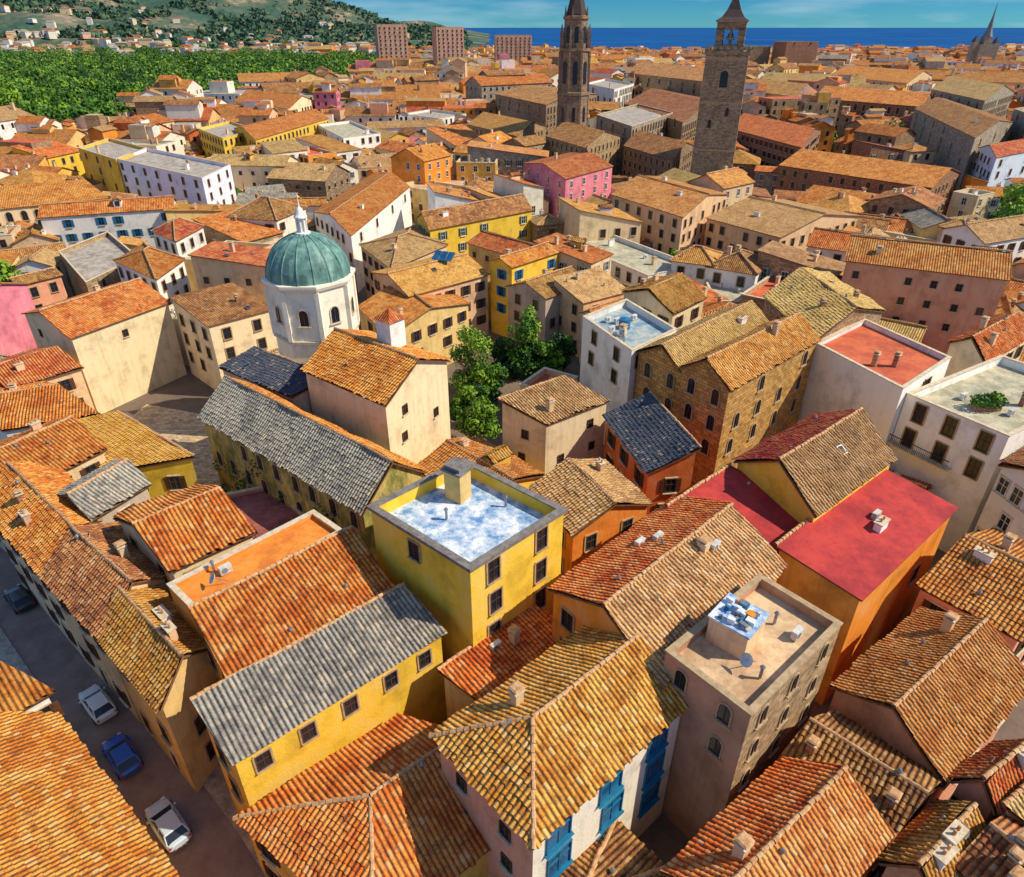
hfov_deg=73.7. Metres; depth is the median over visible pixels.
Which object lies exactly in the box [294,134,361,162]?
house
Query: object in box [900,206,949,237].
house
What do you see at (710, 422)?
window
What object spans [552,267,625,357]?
house
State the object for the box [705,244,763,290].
house
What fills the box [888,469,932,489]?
house
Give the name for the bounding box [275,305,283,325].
window
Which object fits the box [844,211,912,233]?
house
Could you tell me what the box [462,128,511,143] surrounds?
house
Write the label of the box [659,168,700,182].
house
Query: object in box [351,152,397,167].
house
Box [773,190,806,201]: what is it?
house
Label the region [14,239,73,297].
house
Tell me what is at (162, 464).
house
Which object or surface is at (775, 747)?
window
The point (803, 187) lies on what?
window
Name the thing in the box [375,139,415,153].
house
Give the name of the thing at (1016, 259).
window
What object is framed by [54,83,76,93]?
tree
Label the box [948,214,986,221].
house
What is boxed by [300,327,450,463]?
house
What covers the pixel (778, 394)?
window
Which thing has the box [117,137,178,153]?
house
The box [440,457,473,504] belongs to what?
stair housing
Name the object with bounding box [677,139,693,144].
house
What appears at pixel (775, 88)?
house
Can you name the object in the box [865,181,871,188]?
window
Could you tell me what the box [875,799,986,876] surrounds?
house
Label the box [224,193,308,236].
house
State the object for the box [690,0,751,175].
bell tower
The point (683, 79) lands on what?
house
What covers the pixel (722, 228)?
window
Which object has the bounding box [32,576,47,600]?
window
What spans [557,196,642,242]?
house
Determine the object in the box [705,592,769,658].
tank housing
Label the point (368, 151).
house
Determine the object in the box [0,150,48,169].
house
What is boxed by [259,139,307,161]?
house
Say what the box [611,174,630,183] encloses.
house
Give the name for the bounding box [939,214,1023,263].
house
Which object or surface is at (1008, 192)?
tree
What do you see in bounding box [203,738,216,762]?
window
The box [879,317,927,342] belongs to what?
house
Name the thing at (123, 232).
window
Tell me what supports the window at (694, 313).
in the house at (676, 300)
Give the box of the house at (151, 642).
[94,584,218,792]
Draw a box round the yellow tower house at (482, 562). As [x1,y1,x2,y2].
[366,457,567,662]
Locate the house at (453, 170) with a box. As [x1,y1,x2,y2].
[451,158,456,178]
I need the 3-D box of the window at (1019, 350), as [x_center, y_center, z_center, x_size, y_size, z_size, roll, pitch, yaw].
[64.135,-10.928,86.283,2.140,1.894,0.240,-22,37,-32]
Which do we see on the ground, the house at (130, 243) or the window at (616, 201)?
the house at (130, 243)
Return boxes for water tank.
[618,317,630,329]
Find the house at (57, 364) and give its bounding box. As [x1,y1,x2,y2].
[0,346,93,408]
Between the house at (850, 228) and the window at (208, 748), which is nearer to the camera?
the window at (208, 748)
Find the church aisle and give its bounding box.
[197,375,425,562]
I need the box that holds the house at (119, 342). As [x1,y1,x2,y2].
[21,277,186,413]
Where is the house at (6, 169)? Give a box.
[0,165,19,172]
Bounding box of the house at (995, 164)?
[970,139,1023,186]
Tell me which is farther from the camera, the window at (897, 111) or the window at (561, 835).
the window at (897, 111)
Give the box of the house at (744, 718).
[661,573,842,839]
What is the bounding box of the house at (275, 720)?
[189,582,447,812]
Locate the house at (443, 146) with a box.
[421,141,450,152]
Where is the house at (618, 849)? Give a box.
[559,819,665,876]
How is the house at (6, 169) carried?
on the ground
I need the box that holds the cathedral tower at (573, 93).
[557,0,590,125]
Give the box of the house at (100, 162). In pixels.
[78,138,145,192]
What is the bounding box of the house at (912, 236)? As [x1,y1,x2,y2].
[879,225,936,243]
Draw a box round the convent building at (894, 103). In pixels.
[819,86,932,117]
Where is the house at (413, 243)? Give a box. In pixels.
[359,223,448,298]
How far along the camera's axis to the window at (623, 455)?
71.92 m
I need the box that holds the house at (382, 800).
[232,712,491,876]
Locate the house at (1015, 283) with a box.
[1004,277,1023,295]
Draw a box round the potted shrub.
[969,391,1009,411]
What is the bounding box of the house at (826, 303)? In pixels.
[763,267,884,338]
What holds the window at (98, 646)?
in the house at (88, 569)
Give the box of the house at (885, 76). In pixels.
[832,65,931,89]
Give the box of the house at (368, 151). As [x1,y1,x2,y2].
[361,148,379,154]
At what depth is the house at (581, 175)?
183.44 m
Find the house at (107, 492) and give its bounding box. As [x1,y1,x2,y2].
[58,458,151,523]
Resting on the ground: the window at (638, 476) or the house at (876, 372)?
the house at (876, 372)
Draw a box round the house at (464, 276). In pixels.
[370,253,489,337]
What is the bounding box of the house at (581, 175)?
[522,152,613,216]
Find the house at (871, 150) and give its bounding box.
[850,139,903,160]
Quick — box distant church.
[965,0,999,61]
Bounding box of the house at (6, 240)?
[0,225,21,250]
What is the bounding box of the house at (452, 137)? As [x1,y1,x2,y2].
[426,124,480,153]
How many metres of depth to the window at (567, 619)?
49.36 m
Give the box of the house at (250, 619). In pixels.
[187,525,394,680]
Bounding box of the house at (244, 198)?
[235,189,302,204]
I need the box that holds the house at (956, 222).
[936,218,975,244]
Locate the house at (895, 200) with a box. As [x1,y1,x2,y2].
[867,185,945,217]
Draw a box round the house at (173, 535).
[112,484,257,583]
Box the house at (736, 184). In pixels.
[687,165,755,206]
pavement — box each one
[0,546,267,876]
[0,628,33,677]
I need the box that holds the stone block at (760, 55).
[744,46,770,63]
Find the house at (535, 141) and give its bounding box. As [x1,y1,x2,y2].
[501,134,548,149]
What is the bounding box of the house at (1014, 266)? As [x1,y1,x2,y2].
[1011,258,1023,275]
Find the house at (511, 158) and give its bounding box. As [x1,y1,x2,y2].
[466,140,548,177]
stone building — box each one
[910,97,1014,190]
[931,76,1013,117]
[1008,107,1023,140]
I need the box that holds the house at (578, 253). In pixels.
[533,232,613,274]
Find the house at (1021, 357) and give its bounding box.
[1019,349,1023,361]
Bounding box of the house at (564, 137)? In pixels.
[546,122,619,174]
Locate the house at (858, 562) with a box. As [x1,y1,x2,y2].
[774,469,958,704]
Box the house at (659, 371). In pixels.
[634,300,768,416]
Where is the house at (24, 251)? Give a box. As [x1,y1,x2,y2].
[0,241,65,260]
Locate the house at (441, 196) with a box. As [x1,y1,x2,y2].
[426,182,482,210]
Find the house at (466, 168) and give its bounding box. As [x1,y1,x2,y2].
[456,155,497,181]
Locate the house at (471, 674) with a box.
[436,604,556,718]
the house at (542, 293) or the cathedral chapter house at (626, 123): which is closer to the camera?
the house at (542, 293)
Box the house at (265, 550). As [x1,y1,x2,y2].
[166,509,341,641]
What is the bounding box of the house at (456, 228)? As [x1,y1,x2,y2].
[416,193,532,254]
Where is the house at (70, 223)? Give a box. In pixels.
[37,195,176,247]
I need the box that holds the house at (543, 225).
[529,208,564,242]
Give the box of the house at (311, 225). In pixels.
[307,219,316,231]
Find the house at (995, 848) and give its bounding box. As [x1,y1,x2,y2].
[955,814,1023,876]
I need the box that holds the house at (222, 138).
[198,121,244,156]
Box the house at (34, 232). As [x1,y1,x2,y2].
[9,222,59,249]
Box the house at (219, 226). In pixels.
[191,210,284,243]
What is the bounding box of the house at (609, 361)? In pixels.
[579,298,676,444]
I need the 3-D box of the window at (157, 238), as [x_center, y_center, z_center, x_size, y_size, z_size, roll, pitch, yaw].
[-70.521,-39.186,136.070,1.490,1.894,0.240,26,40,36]
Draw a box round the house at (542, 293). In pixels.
[505,264,576,342]
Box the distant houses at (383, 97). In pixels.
[0,42,1023,154]
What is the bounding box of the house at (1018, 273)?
[1012,262,1023,281]
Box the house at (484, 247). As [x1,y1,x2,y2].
[466,229,534,273]
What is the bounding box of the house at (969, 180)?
[961,173,988,187]
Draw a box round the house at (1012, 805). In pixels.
[1000,783,1023,824]
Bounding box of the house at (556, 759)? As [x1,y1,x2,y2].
[428,625,688,876]
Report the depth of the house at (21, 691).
46.16 m
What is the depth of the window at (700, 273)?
122.08 m
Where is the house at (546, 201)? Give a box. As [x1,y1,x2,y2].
[543,196,549,214]
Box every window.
[0,239,8,248]
[3,543,17,565]
[5,212,15,222]
[7,538,19,556]
[15,567,29,589]
[18,560,33,583]
[20,210,30,220]
[21,554,35,574]
[28,286,40,298]
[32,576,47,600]
[33,700,64,715]
[34,209,39,219]
[34,303,42,308]
[38,576,49,592]
[44,602,59,625]
[48,281,59,292]
[49,596,64,620]
[53,234,62,241]
[57,377,75,391]
[57,599,70,615]
[61,622,76,645]
[62,219,74,227]
[66,233,77,241]
[75,617,89,635]
[78,642,94,667]
[80,461,99,476]
[82,232,93,239]
[82,634,100,660]
[90,631,107,655]
[95,217,107,225]
[101,278,107,286]
[112,215,124,224]
[113,681,130,707]
[116,503,134,523]
[117,229,128,236]
[118,266,124,278]
[120,671,130,682]
[122,329,130,337]
[126,270,131,280]
[128,533,139,550]
[132,228,143,236]
[139,710,154,736]
[148,227,157,235]
[151,281,157,291]
[156,237,160,246]
[156,560,169,583]
[156,718,172,747]
[161,212,166,220]
[161,279,168,292]
[163,240,168,250]
[163,475,187,490]
[170,272,177,285]
[171,243,176,253]
[178,313,185,326]
[179,266,185,278]
[180,242,186,252]
[183,283,188,292]
[183,331,189,344]
[183,564,201,573]
[188,350,194,363]
[189,237,194,247]
[190,320,196,333]
[191,713,206,738]
[195,339,201,352]
[198,232,203,242]
[200,358,206,371]
[201,326,208,340]
[203,277,209,284]
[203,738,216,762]
[205,346,212,359]
[205,644,219,675]
[213,739,230,771]
[216,450,225,468]
[221,326,232,340]
[225,345,236,359]
[227,772,243,804]
[229,459,239,477]
[239,444,249,463]
[244,469,254,486]
[245,279,251,286]
[251,318,262,331]
[252,746,275,774]
[255,453,265,473]
[255,840,280,868]
[257,336,267,348]
[260,478,269,494]
[262,860,279,876]
[272,463,282,483]
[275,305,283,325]
[277,489,286,505]
[279,221,285,230]
[291,475,301,495]
[296,500,304,513]
[297,310,311,328]
[298,718,319,745]
[307,484,318,505]
[328,497,339,518]
[329,305,342,325]
[341,692,360,719]
[349,509,360,531]
[350,296,355,315]
[361,170,365,176]
[362,251,366,261]
[364,266,367,276]
[366,281,369,291]
[367,320,372,330]
[368,255,371,265]
[374,260,378,270]
[374,278,379,290]
[382,668,400,692]
[402,403,409,416]
[402,430,409,443]
[406,537,421,564]
[411,329,421,342]
[416,647,432,671]
[428,322,437,335]
[433,406,440,418]
[438,231,447,240]
[443,316,452,329]
[443,334,452,347]
[445,289,455,294]
[453,772,467,797]
[457,310,466,322]
[458,242,466,251]
[459,227,466,236]
[460,165,464,171]
[461,284,470,296]
[473,165,477,171]
[475,280,484,292]
[476,297,485,308]
[477,314,485,325]
[480,223,487,231]
[486,554,502,586]
[487,616,501,636]
[488,585,503,616]
[496,820,511,846]
[497,268,505,279]
[497,285,505,296]
[497,302,505,313]
[497,851,513,876]
[505,160,511,165]
[513,309,519,321]
[514,293,520,304]
[515,268,522,280]
[516,160,522,166]
[518,452,524,460]
[519,215,526,224]
[519,229,526,237]
[520,429,528,441]
[531,205,535,213]
[532,298,538,311]
[533,584,546,608]
[534,524,548,554]
[534,555,547,584]
[544,815,573,859]
[546,838,573,876]
[547,258,554,269]
[549,227,554,234]
[549,316,555,328]
[556,453,563,464]
[557,26,587,121]
[557,261,566,268]
[558,605,574,634]
[559,314,561,325]
[561,555,563,573]
[562,530,565,548]
[571,303,577,315]
[571,320,576,333]
[577,265,586,270]
[583,531,597,553]
[586,418,594,429]
[587,349,594,366]
[587,440,594,451]
[590,329,597,346]
[597,770,623,808]
[598,788,624,833]
[599,229,605,237]
[603,260,609,271]
[605,452,612,464]
[607,428,615,449]
[609,367,617,384]
[612,345,619,362]
[614,199,618,207]
[614,228,620,236]
[615,266,620,277]
[619,445,628,466]
[620,516,633,534]
[625,203,629,211]
[626,271,631,282]
[630,226,636,235]
[633,353,638,369]
[633,465,643,487]
[636,206,640,215]
[637,777,660,818]
[641,749,665,791]
[642,362,651,379]
[642,386,649,394]
[645,728,668,764]
[646,224,651,233]
[647,210,652,219]
[653,503,663,510]
[657,242,661,251]
[658,314,668,322]
[659,214,663,223]
[659,229,663,238]
[659,477,681,494]
[664,372,674,390]
[664,397,672,411]
[670,233,675,242]
[671,668,687,696]
[672,218,677,227]
[674,314,683,328]
[676,265,684,273]
[681,402,692,421]
[684,377,695,396]
[690,306,699,320]
[696,268,704,279]
[698,438,709,457]
[703,414,715,433]
[704,734,723,762]
[706,236,711,245]
[707,71,728,127]
[707,388,720,408]
[708,223,714,232]
[712,272,721,283]
[712,702,732,731]
[717,240,723,249]
[719,225,725,235]
[724,437,732,456]
[730,412,739,430]
[735,276,745,287]
[737,767,750,792]
[742,232,748,241]
[745,736,759,763]
[747,423,756,440]
[752,399,761,417]
[754,703,769,731]
[755,235,762,245]
[756,374,765,393]
[757,174,764,180]
[761,267,770,277]
[767,734,781,758]
[769,186,775,191]
[769,410,777,426]
[771,175,777,181]
[773,386,782,403]
[776,705,789,730]
[778,270,790,280]
[779,179,784,186]
[781,169,786,175]
[785,672,800,699]
[788,397,796,414]
[790,181,795,188]
[790,237,794,246]
[792,170,797,177]
[793,374,801,391]
[796,703,809,727]
[799,234,804,244]
[800,350,808,367]
[801,183,806,190]
[803,172,808,179]
[804,675,817,699]
[815,642,829,667]
[827,176,833,182]
[833,253,841,260]
[839,177,845,184]
[850,271,858,279]
[851,179,857,186]
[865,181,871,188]
[867,860,880,876]
[871,204,878,212]
[877,183,884,190]
[885,106,890,113]
[886,206,894,214]
[888,154,894,159]
[895,107,899,114]
[895,297,904,305]
[899,426,917,448]
[903,277,912,285]
[905,795,929,826]
[907,562,921,585]
[909,401,929,426]
[918,320,925,327]
[921,300,930,308]
[921,599,947,611]
[922,375,932,385]
[928,281,937,289]
[929,440,949,463]
[938,414,960,439]
[940,323,949,331]
[940,782,949,790]
[942,234,951,243]
[948,304,957,312]
[953,284,962,292]
[955,239,964,245]
[957,210,963,215]
[959,197,967,205]
[961,455,984,481]
[972,429,995,455]
[974,308,983,316]
[990,199,998,206]
[992,474,1012,498]
[993,510,1013,531]
[997,244,1004,248]
[997,719,1004,728]
[1005,484,1023,508]
[1006,242,1015,251]
[1007,350,1013,357]
[1013,256,1021,262]
[1013,344,1023,359]
[1014,642,1023,656]
[1019,241,1023,250]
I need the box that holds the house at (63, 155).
[9,139,86,176]
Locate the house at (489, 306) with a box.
[481,266,490,320]
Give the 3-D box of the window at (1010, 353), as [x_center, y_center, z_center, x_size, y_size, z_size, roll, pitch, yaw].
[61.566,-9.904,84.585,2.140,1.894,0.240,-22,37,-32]
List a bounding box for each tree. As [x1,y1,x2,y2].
[0,81,22,91]
[0,87,34,110]
[0,257,22,281]
[9,85,40,103]
[19,101,43,113]
[23,84,50,96]
[27,111,51,117]
[28,99,49,106]
[32,94,54,105]
[35,108,69,120]
[40,101,71,120]
[51,93,79,108]
[52,86,86,102]
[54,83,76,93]
[67,104,108,117]
[68,97,81,108]
[71,94,105,118]
[73,87,89,93]
[74,90,103,103]
[79,78,102,93]
[98,86,118,105]
[101,100,133,115]
[103,101,132,115]
[110,82,133,91]
[120,86,141,92]
[131,81,152,89]
[132,84,153,88]
[203,79,213,89]
[235,186,243,195]
[448,325,492,390]
[449,385,477,420]
[455,395,501,438]
[473,383,496,406]
[474,362,508,401]
[490,337,514,365]
[503,346,526,378]
[506,305,543,377]
[531,339,556,372]
[546,347,565,370]
[550,332,576,371]
[668,248,683,255]
[832,130,838,144]
[884,117,905,127]
[987,180,1023,220]
[990,201,1023,218]
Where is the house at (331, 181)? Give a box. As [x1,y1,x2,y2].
[266,162,350,201]
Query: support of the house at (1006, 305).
on the ground
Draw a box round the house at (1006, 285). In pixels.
[974,246,1013,296]
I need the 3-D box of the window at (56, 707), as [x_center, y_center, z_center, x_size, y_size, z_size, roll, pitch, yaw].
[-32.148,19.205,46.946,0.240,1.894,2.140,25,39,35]
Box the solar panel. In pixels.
[432,250,454,261]
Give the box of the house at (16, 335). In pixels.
[0,281,36,355]
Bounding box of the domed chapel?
[261,194,359,363]
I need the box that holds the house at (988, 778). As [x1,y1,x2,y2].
[948,738,1023,825]
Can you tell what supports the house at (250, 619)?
on the ground
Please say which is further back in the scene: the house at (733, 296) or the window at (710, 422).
the house at (733, 296)
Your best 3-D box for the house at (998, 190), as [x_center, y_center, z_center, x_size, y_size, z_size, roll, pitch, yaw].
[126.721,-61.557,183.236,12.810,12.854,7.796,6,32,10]
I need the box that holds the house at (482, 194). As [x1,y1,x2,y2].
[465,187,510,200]
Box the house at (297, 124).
[234,109,328,145]
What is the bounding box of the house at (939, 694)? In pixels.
[828,606,1023,809]
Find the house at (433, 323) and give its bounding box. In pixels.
[358,285,469,364]
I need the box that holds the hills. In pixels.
[0,0,490,52]
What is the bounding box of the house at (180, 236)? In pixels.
[151,216,206,288]
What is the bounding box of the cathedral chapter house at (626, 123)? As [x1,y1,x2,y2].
[596,104,672,175]
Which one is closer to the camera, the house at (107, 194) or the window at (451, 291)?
the window at (451, 291)
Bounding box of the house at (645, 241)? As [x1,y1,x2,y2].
[639,236,651,246]
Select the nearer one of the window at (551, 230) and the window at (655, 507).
the window at (655, 507)
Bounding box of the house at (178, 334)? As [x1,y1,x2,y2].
[169,304,189,365]
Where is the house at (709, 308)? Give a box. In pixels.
[701,295,736,318]
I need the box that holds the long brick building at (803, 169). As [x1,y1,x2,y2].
[776,149,961,215]
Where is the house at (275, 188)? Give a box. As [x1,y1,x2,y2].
[243,184,286,192]
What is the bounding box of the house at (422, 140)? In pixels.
[414,135,426,144]
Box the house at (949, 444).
[887,355,1023,552]
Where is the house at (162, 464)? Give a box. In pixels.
[77,410,197,497]
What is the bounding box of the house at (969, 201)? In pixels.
[946,188,995,218]
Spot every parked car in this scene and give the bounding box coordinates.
[3,584,36,613]
[78,684,118,724]
[102,732,143,779]
[145,796,191,852]
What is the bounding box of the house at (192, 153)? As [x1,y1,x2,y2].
[185,151,206,157]
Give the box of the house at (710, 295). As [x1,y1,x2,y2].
[671,272,729,303]
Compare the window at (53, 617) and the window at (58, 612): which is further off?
the window at (53, 617)
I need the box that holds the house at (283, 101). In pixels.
[234,89,315,111]
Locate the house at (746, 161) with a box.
[733,149,760,179]
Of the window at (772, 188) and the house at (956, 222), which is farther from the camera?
the window at (772, 188)
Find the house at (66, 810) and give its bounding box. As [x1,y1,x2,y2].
[0,711,178,876]
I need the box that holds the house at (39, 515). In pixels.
[0,460,102,656]
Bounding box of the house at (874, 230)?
[854,224,893,239]
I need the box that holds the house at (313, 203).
[271,197,329,221]
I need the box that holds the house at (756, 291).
[740,274,781,311]
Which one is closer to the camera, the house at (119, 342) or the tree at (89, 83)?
the house at (119, 342)
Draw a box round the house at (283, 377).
[218,346,312,413]
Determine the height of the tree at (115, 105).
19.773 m
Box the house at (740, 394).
[676,311,821,487]
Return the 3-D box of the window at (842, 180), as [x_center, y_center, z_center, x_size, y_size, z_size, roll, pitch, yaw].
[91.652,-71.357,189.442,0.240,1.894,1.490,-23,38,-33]
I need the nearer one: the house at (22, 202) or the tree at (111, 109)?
the house at (22, 202)
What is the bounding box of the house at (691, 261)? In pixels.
[669,245,723,284]
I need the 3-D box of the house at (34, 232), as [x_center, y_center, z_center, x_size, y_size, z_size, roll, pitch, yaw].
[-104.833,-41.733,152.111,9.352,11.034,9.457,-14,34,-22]
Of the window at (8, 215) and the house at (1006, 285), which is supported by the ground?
the house at (1006, 285)
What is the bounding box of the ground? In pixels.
[108,152,1023,876]
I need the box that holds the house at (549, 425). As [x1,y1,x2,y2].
[497,375,610,477]
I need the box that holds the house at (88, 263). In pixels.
[58,231,129,295]
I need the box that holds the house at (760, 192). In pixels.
[752,187,771,197]
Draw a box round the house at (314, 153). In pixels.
[300,146,336,162]
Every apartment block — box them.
[115,148,236,203]
[374,24,408,57]
[431,27,463,64]
[494,35,531,59]
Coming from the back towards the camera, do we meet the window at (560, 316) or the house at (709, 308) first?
the window at (560, 316)
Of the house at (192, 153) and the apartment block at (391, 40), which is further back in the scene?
the apartment block at (391, 40)
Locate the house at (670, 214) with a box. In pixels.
[611,170,728,253]
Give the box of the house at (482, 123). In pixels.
[467,112,546,139]
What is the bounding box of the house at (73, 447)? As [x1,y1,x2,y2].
[0,415,106,549]
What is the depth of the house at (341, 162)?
207.66 m
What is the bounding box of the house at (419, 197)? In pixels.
[406,180,479,226]
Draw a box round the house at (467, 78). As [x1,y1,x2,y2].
[457,74,478,82]
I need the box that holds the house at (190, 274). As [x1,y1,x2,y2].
[184,240,273,291]
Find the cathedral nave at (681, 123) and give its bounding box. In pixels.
[624,88,699,139]
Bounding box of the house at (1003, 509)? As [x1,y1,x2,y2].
[973,447,1023,539]
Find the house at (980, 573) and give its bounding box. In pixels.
[910,527,1023,664]
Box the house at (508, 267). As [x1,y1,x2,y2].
[487,241,559,336]
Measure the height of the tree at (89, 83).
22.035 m
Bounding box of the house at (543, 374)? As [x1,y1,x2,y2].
[519,367,577,389]
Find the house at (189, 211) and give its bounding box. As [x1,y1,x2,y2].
[163,200,243,221]
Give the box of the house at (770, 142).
[737,113,820,166]
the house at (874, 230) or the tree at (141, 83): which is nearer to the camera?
the house at (874, 230)
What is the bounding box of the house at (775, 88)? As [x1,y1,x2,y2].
[754,78,816,96]
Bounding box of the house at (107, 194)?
[102,191,137,200]
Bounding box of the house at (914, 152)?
[891,142,936,163]
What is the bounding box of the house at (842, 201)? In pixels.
[808,191,869,214]
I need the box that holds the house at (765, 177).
[753,165,779,195]
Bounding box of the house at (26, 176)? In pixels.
[0,169,81,185]
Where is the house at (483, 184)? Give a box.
[458,173,493,191]
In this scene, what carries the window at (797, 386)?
in the house at (740, 394)
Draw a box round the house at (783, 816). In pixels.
[660,756,895,876]
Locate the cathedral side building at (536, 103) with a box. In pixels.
[495,85,596,134]
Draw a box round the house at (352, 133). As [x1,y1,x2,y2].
[318,120,380,148]
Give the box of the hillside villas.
[0,5,411,57]
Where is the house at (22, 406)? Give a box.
[0,381,99,439]
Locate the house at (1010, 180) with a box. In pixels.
[1004,177,1023,195]
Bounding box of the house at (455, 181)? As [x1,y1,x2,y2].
[444,178,485,184]
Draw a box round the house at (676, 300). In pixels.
[621,272,706,329]
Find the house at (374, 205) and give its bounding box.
[313,170,411,292]
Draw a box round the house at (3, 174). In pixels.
[0,170,11,178]
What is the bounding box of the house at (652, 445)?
[602,391,701,514]
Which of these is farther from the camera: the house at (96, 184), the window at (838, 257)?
the house at (96, 184)
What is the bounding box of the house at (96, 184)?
[66,175,102,191]
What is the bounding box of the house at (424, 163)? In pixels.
[389,142,451,184]
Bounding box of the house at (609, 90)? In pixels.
[589,78,633,107]
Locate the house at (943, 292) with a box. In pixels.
[842,234,1013,353]
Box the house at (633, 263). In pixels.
[581,235,673,284]
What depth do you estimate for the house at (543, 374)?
95.55 m
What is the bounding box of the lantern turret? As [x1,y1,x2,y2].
[372,308,406,346]
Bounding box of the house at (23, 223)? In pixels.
[7,220,32,235]
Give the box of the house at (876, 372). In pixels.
[797,319,951,446]
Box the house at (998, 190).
[958,183,1019,218]
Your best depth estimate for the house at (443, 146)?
236.53 m
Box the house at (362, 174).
[348,161,380,181]
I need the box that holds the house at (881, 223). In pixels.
[856,214,891,230]
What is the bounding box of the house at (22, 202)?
[0,179,108,225]
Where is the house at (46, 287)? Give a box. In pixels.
[7,263,67,308]
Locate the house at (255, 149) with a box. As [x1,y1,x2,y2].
[232,144,263,153]
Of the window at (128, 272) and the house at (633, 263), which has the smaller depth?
the window at (128, 272)
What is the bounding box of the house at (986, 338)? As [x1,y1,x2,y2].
[944,310,1023,376]
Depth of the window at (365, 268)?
136.15 m
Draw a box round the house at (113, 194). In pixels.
[110,192,143,199]
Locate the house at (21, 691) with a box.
[0,661,64,715]
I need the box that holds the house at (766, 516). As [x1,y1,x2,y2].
[665,462,799,553]
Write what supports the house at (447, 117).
on the ground
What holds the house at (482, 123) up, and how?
on the ground
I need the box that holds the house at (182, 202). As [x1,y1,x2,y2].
[175,200,187,203]
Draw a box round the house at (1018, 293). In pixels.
[1007,287,1023,308]
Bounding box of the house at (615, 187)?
[610,176,631,199]
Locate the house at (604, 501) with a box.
[529,457,652,576]
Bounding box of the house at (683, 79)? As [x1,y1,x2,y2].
[624,62,703,96]
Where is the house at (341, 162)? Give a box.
[311,156,358,186]
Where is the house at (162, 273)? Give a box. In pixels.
[112,241,190,305]
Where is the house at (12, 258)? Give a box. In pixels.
[0,251,19,277]
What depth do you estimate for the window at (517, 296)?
117.06 m
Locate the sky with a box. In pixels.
[331,0,1023,27]
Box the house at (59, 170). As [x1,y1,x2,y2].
[16,161,79,175]
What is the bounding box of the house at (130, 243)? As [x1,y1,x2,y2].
[118,232,146,249]
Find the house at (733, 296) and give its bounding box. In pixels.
[704,279,743,303]
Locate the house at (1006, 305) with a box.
[993,294,1023,318]
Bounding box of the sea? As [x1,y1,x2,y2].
[464,28,1023,49]
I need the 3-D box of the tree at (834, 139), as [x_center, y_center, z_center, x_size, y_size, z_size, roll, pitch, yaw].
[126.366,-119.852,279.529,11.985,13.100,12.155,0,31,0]
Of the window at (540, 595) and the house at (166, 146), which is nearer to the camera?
the window at (540, 595)
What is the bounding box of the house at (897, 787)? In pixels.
[771,709,942,876]
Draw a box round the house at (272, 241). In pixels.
[265,237,282,243]
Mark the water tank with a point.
(626, 320)
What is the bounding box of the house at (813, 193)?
[796,185,878,213]
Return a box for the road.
[0,548,265,876]
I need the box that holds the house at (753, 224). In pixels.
[703,193,859,254]
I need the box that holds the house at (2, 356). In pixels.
[0,353,9,359]
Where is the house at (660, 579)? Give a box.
[547,496,786,689]
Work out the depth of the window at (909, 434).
72.81 m
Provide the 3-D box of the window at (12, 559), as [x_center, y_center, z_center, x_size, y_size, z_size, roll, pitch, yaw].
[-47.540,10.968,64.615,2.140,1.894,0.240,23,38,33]
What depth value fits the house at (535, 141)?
221.05 m
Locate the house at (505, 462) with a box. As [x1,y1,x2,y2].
[416,436,545,488]
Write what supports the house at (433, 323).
on the ground
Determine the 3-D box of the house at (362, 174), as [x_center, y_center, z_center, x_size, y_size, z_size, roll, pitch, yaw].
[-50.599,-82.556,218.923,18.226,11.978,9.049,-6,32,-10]
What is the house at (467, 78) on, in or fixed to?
on the ground
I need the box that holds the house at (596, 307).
[579,296,623,362]
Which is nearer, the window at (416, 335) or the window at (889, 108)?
the window at (416, 335)
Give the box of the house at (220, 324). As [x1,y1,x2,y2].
[169,282,277,389]
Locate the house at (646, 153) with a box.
[622,130,693,178]
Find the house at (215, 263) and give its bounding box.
[187,240,270,303]
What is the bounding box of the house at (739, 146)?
[735,143,749,152]
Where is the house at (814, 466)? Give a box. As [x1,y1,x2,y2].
[732,407,897,522]
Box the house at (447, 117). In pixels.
[408,109,465,125]
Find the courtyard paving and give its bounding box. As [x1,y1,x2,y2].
[132,404,221,487]
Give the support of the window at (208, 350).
in the house at (220, 324)
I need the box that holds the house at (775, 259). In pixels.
[757,240,845,280]
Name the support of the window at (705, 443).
in the house at (740, 394)
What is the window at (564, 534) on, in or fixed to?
in the house at (604, 501)
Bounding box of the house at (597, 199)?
[583,192,611,204]
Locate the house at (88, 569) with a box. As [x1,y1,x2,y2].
[38,521,172,722]
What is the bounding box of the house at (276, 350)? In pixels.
[268,348,279,354]
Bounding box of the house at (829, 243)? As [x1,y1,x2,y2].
[806,227,880,262]
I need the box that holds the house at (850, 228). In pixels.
[841,225,860,232]
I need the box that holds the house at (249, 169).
[209,150,298,188]
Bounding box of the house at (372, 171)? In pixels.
[366,167,391,175]
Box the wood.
[0,0,472,95]
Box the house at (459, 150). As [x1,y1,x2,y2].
[452,142,507,161]
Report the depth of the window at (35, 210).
158.98 m
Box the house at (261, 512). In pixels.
[226,486,302,539]
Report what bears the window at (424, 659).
in the house at (275, 720)
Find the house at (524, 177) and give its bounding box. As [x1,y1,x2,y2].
[520,173,533,182]
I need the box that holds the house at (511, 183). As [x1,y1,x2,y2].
[492,171,544,217]
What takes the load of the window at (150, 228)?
in the house at (70, 223)

